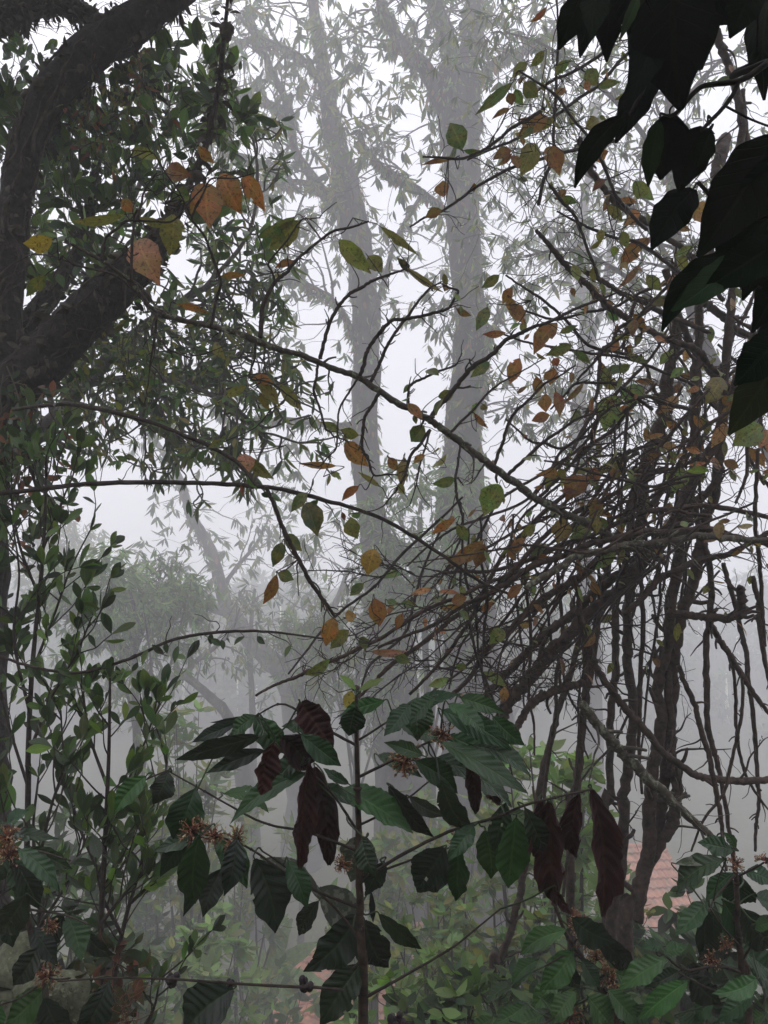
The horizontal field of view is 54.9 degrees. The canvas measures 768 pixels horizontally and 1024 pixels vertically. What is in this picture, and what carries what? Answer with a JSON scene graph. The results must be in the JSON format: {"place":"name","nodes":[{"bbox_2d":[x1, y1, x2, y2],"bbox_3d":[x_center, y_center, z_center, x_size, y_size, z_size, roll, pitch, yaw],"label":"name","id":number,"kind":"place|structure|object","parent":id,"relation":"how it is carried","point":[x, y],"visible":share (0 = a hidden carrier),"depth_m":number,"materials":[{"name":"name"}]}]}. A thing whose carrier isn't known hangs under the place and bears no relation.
{"place":"outdoors","nodes":[
{"label":"outdoors","id":0,"kind":"place"},
{"bbox_2d":[0,0,767,588],"label":"sky","id":1,"kind":"structure","parent":0,"point":[123,508],"materials":[{"name":"white"}]},
{"bbox_2d":[7,584,767,1021],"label":"ground","id":2,"kind":"structure","parent":0,"point":[741,808],"depth_m":56.53,"materials":[{"name":"soil"}]},
{"bbox_2d":[0,930,90,1023],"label":"mossy stump","id":3,"kind":"object","parent":2,"relation":"on","point":[71,997],"visible":0.4,"depth_m":1.98,"materials":[{"name":"green plant"}]},
{"bbox_2d":[74,927,162,1023],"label":"shrub","id":4,"kind":"object","parent":3,"relation":"on","point":[118,1006],"visible":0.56,"depth_m":2.02,"materials":[{"name":"plant"}]},
{"bbox_2d":[0,699,111,929],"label":"leafy shrub","id":5,"kind":"object","parent":2,"relation":"on","point":[84,730],"visible":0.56,"depth_m":2.31,"materials":[{"name":"green plant"}]},
{"bbox_2d":[0,808,115,1023],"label":"coffee bush","id":6,"kind":"object","parent":2,"relation":"on","point":[25,869],"visible":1,"depth_m":1.68,"materials":[{"name":"green plant"}]},
{"bbox_2d":[7,491,113,809],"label":"broad tree","id":7,"kind":"object","parent":2,"relation":"on","point":[74,538],"visible":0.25,"depth_m":50.77,"materials":[{"name":"green leaf"},{"name":"bark"}]},
{"bbox_2d":[0,386,135,931],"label":"leafy shrub","id":8,"kind":"object","parent":2,"relation":"on","point":[86,605],"visible":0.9,"depth_m":2.54,"materials":[{"name":"green plant"}]},
{"bbox_2d":[11,791,144,995],"bbox_3d":[-3.699,4.919,7.836,2.226,3.855,2.212,1,-3,-12],"label":"shrub","id":9,"kind":"object","parent":2,"relation":"on","point":[62,817],"visible":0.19,"depth_m":7.86,"materials":[{"name":"green leaf"},{"name":"twig bark"}]},
{"bbox_2d":[0,881,157,1023],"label":"shrub","id":10,"kind":"object","parent":2,"relation":"on","point":[92,920],"visible":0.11,"depth_m":2.74,"materials":[{"name":"green plant"}]},
{"bbox_2d":[6,633,199,986],"bbox_3d":[-0.920,1.895,2.296,0.629,2.966,0.804,1,-3,-13],"label":"leafy shrub","id":11,"kind":"object","parent":2,"relation":"on","point":[144,807],"visible":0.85,"depth_m":2.35,"materials":[{"name":"green plant"}]},
{"bbox_2d":[28,539,223,970],"bbox_3d":[-8.145,9.093,22.715,5.824,16.622,6.237,0,-3,0],"label":"broad tree","id":12,"kind":"object","parent":2,"relation":"on","point":[176,592],"visible":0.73,"depth_m":22.13,"materials":[{"name":"green plant"}]},
{"bbox_2d":[42,789,225,1023],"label":"leafy shrub","id":13,"kind":"object","parent":2,"relation":"on","point":[90,882],"visible":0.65,"depth_m":2.20,"materials":[{"name":"green plant"}]},
{"bbox_2d":[62,912,206,1023],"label":"shrub","id":14,"kind":"object","parent":2,"relation":"on","point":[157,953],"visible":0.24,"depth_m":9.77,"materials":[{"name":"green plant"}]},
{"bbox_2d":[0,0,281,945],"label":"mossy tree","id":15,"kind":"object","parent":2,"relation":"on","point":[42,116],"visible":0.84,"depth_m":3.40,"materials":[{"name":"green plant"}]},
{"bbox_2d":[0,614,323,684],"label":"creeper","id":16,"kind":"object","parent":15,"relation":"attached to","point":[62,674],"visible":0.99,"depth_m":2.17,"materials":[{"name":"brown plant"}]},
{"bbox_2d":[75,815,212,1022],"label":"shrub","id":17,"kind":"object","parent":2,"relation":"on","point":[144,910],"visible":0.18,"depth_m":15.98,"materials":[{"name":"green plant"}]},
{"bbox_2d":[40,578,280,970],"bbox_3d":[-9.320,11.235,30.095,10.153,17.929,4.420,1,-3,-10],"label":"limbed tree","id":18,"kind":"object","parent":2,"relation":"on","point":[243,776],"visible":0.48,"depth_m":30.24,"materials":[{"name":"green plant"}]},
{"bbox_2d":[9,63,347,523],"bbox_3d":[-1.964,1.067,6.243,3.709,10.409,1.986,-1,-3,16],"label":"drooping tree","id":19,"kind":"object","parent":2,"relation":"on","point":[220,381],"visible":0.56,"depth_m":6.05,"materials":[{"name":"green plant"}]},
{"bbox_2d":[137,697,239,1023],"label":"shrub","id":20,"kind":"object","parent":2,"relation":"on","point":[214,781],"visible":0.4,"depth_m":13.80,"materials":[{"name":"green leaf"},{"name":"twig bark"}]},
{"bbox_2d":[145,900,271,1023],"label":"shrub","id":21,"kind":"object","parent":2,"relation":"on","point":[201,969],"visible":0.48,"depth_m":11.40,"materials":[{"name":"green plant"}]},
{"bbox_2d":[142,591,275,716],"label":"broad tree","id":22,"kind":"object","parent":2,"relation":"on","point":[219,653],"visible":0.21,"depth_m":69.88,"materials":[{"name":"green plant"}]},
{"bbox_2d":[215,578,283,784],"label":"thin tree","id":23,"kind":"object","parent":2,"relation":"on","point":[251,693],"visible":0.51,"depth_m":35.99,"materials":[{"name":"grey plant"}]},
{"bbox_2d":[187,779,317,1023],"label":"shrub","id":24,"kind":"object","parent":2,"relation":"on","point":[249,909],"visible":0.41,"depth_m":16.55,"materials":[{"name":"green leaf"},{"name":"twig bark"}]},
{"bbox_2d":[109,415,405,872],"bbox_3d":[-6.847,6.966,39.461,17.366,24.610,8.008,0,-3,0],"label":"bent tree","id":25,"kind":"object","parent":2,"relation":"on","point":[215,558],"visible":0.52,"depth_m":39.62,"materials":[{"name":"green plant"}]},
{"bbox_2d":[222,952,320,1023],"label":"shrub","id":26,"kind":"object","parent":2,"relation":"on","point":[282,1007],"visible":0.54,"depth_m":14.90,"materials":[{"name":"green plant"}]},
{"bbox_2d":[233,918,323,1023],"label":"shrub","id":27,"kind":"object","parent":2,"relation":"on","point":[298,953],"visible":0.32,"depth_m":17.71,"materials":[{"name":"green plant"}]},
{"bbox_2d":[119,0,488,974],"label":"tall tree","id":28,"kind":"object","parent":2,"relation":"on","point":[363,328],"visible":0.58,"depth_m":27.05,"materials":[{"name":"grey plant"}]},
{"bbox_2d":[262,595,347,944],"bbox_3d":[-3.089,11.308,29.132,3.615,15.981,3.461,0,-3,0],"label":"broad tree","id":29,"kind":"object","parent":2,"relation":"on","point":[287,624],"visible":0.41,"depth_m":29.23,"materials":[{"name":"green plant"}]},
{"bbox_2d":[263,946,417,1023],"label":"tiled house","id":30,"kind":"structure","parent":2,"relation":"on","point":[323,976],"depth_m":24.21,"materials":[{"name":"paint"}]},
{"bbox_2d":[57,675,624,1023],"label":"coffee bush","id":31,"kind":"object","parent":2,"relation":"on","point":[479,748],"visible":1,"depth_m":1.48,"materials":[{"name":"green plant"}]},
{"bbox_2d":[292,557,419,998],"bbox_3d":[-0.859,10.256,24.568,4.225,17.684,4.789,0,-3,0],"label":"broad tree","id":32,"kind":"object","parent":2,"relation":"on","point":[336,683],"visible":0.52,"depth_m":24.25,"materials":[{"name":"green plant"}]},
{"bbox_2d":[313,825,424,1023],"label":"shrub","id":33,"kind":"object","parent":2,"relation":"on","point":[385,892],"visible":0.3,"depth_m":13.23,"materials":[{"name":"green plant"}]},
{"bbox_2d":[4,0,767,1018],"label":"tangled tree","id":34,"kind":"object","parent":2,"relation":"on","point":[664,768],"visible":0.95,"depth_m":2.76,"materials":[{"name":"brown plant"}]},
{"bbox_2d":[12,401,256,504],"bbox_3d":[-0.813,-0.183,2.322,0.948,0.365,0.114,-1,-3,19],"label":"creeper","id":35,"kind":"object","parent":34,"relation":"attached to","point":[251,481],"visible":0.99,"depth_m":2.29,"materials":[{"name":"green plant"}]},
{"bbox_2d":[0,457,507,594],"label":"creeper","id":36,"kind":"object","parent":34,"relation":"attached to","point":[30,491],"visible":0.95,"depth_m":2.39,"materials":[{"name":"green plant"}]},
{"bbox_2d":[6,557,767,730],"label":"wood","id":37,"kind":"object","parent":2,"relation":"on","point":[236,698],"visible":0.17,"depth_m":74.52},
{"bbox_2d":[328,974,464,1023],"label":"shrub","id":38,"kind":"object","parent":2,"relation":"on","point":[350,1016],"visible":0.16,"depth_m":5.55,"materials":[{"name":"green plant"}]},
{"bbox_2d":[60,929,759,1023],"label":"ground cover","id":39,"kind":"object","parent":2,"relation":"on","point":[311,931],"visible":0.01,"depth_m":32.25,"materials":[{"name":"green plant"}]},
{"bbox_2d":[344,453,490,944],"bbox_3d":[1.060,7.926,22.216,4.246,19.592,4.901,2,-4,-40],"label":"broad tree","id":40,"kind":"object","parent":2,"relation":"on","point":[393,549],"visible":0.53,"depth_m":22.20,"materials":[{"name":"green plant"}]},
{"bbox_2d":[412,921,423,975],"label":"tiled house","id":41,"kind":"structure","parent":2,"relation":"on","point":[421,924],"depth_m":26.26,"materials":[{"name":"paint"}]},
{"bbox_2d":[386,781,499,977],"bbox_3d":[1.138,8.817,14.601,2.774,6.628,2.534,3,-4,-41],"label":"shrub","id":42,"kind":"object","parent":2,"relation":"on","point":[478,913],"visible":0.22,"depth_m":14.45,"materials":[{"name":"green plant"}]},
{"bbox_2d":[368,888,524,1015],"bbox_3d":[0.600,4.942,7.029,1.579,2.882,1.682,0,-3,0],"label":"shrub","id":43,"kind":"object","parent":2,"relation":"on","point":[441,906],"visible":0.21,"depth_m":7.07,"materials":[{"name":"green plant"}]},
{"bbox_2d":[368,954,530,1023],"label":"shrub","id":44,"kind":"object","parent":2,"relation":"on","point":[464,990],"visible":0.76,"depth_m":2.97,"materials":[{"name":"green plant"}]},
{"bbox_2d":[368,905,535,1023],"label":"shrub","id":45,"kind":"object","parent":2,"relation":"on","point":[408,984],"visible":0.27,"depth_m":5.32,"materials":[{"name":"green leaf"}]},
{"bbox_2d":[280,0,627,1009],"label":"tall tree","id":46,"kind":"object","parent":2,"relation":"on","point":[446,86],"visible":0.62,"depth_m":24.09,"materials":[{"name":"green plant"}]},
{"bbox_2d":[426,793,591,988],"bbox_3d":[1.284,4.931,7.847,1.668,3.913,1.570,0,-3,0],"label":"shrub","id":47,"kind":"object","parent":2,"relation":"on","point":[498,882],"visible":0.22,"depth_m":7.97,"materials":[{"name":"green plant"}]},
{"bbox_2d":[429,584,608,723],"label":"broad tree","id":48,"kind":"object","parent":2,"relation":"on","point":[556,635],"visible":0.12,"depth_m":44.48,"materials":[{"name":"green plant"}]},
{"bbox_2d":[466,906,591,1023],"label":"shrub","id":49,"kind":"object","parent":2,"relation":"on","point":[541,915],"visible":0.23,"depth_m":4.84,"materials":[{"name":"green plant"}]},
{"bbox_2d":[474,902,636,1023],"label":"coffee bush","id":50,"kind":"object","parent":2,"relation":"on","point":[610,1002],"visible":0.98,"depth_m":1.70,"materials":[{"name":"green plant"}]},
{"bbox_2d":[492,736,618,960],"bbox_3d":[1.478,3.802,6.235,1.160,3.789,1.272,0,-3,0],"label":"shrub","id":51,"kind":"object","parent":2,"relation":"on","point":[563,774],"visible":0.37,"depth_m":6.14,"materials":[{"name":"green plant"}]},
{"bbox_2d":[482,950,674,1023],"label":"shrub","id":52,"kind":"object","parent":2,"relation":"on","point":[636,996],"visible":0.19,"depth_m":2.62,"materials":[{"name":"green plant"}]},
{"bbox_2d":[478,39,706,892],"bbox_3d":[10.011,-1.608,37.497,12.974,42.448,9.348,0,-3,0],"label":"tall tree","id":53,"kind":"object","parent":2,"relation":"on","point":[596,701],"visible":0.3,"depth_m":37.74,"materials":[{"name":"green plant"}]},
{"bbox_2d":[427,0,767,468],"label":"tall tree","id":54,"kind":"object","parent":2,"relation":"on","point":[668,182],"visible":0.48,"depth_m":15.31,"materials":[{"name":"green plant"}]},
{"bbox_2d":[543,821,668,958],"bbox_3d":[2.804,6.259,9.535,1.336,4.253,1.521,2,-4,-39],"label":"shrub","id":55,"kind":"object","parent":2,"relation":"on","point":[587,909],"visible":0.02,"depth_m":9.58,"materials":[{"name":"green plant"}]},
{"bbox_2d":[577,904,697,1023],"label":"shrub","id":56,"kind":"object","parent":2,"relation":"on","point":[639,930],"visible":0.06,"depth_m":4.67,"materials":[{"name":"green plant"}]},
{"bbox_2d":[590,843,693,993],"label":"tiled house","id":57,"kind":"structure","parent":2,"relation":"on","point":[664,873],"depth_m":28.84,"materials":[{"name":"tile"}]},
{"bbox_2d":[556,0,767,435],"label":"overhanging tree","id":58,"kind":"object","parent":2,"relation":"on","point":[671,43],"visible":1,"depth_m":0.74,"materials":[{"name":"green plant"}]},
{"bbox_2d":[618,832,767,1023],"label":"coffee bush","id":59,"kind":"object","parent":2,"relation":"on","point":[745,933],"visible":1,"depth_m":1.60,"materials":[{"name":"green plant"}]},
{"bbox_2d":[633,878,767,1023],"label":"shrub","id":60,"kind":"object","parent":2,"relation":"on","point":[669,917],"visible":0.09,"depth_m":4.38,"materials":[{"name":"green plant"}]},
{"bbox_2d":[675,931,767,1023],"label":"shrub","id":61,"kind":"object","parent":2,"relation":"on","point":[722,977],"visible":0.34,"depth_m":2.50,"materials":[{"name":"green plant"}]},
{"bbox_2d":[679,689,767,752],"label":"broad tree","id":62,"kind":"object","parent":2,"relation":"on","point":[747,718],"visible":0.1,"depth_m":67.23,"materials":[{"name":"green plant"}]}
]}

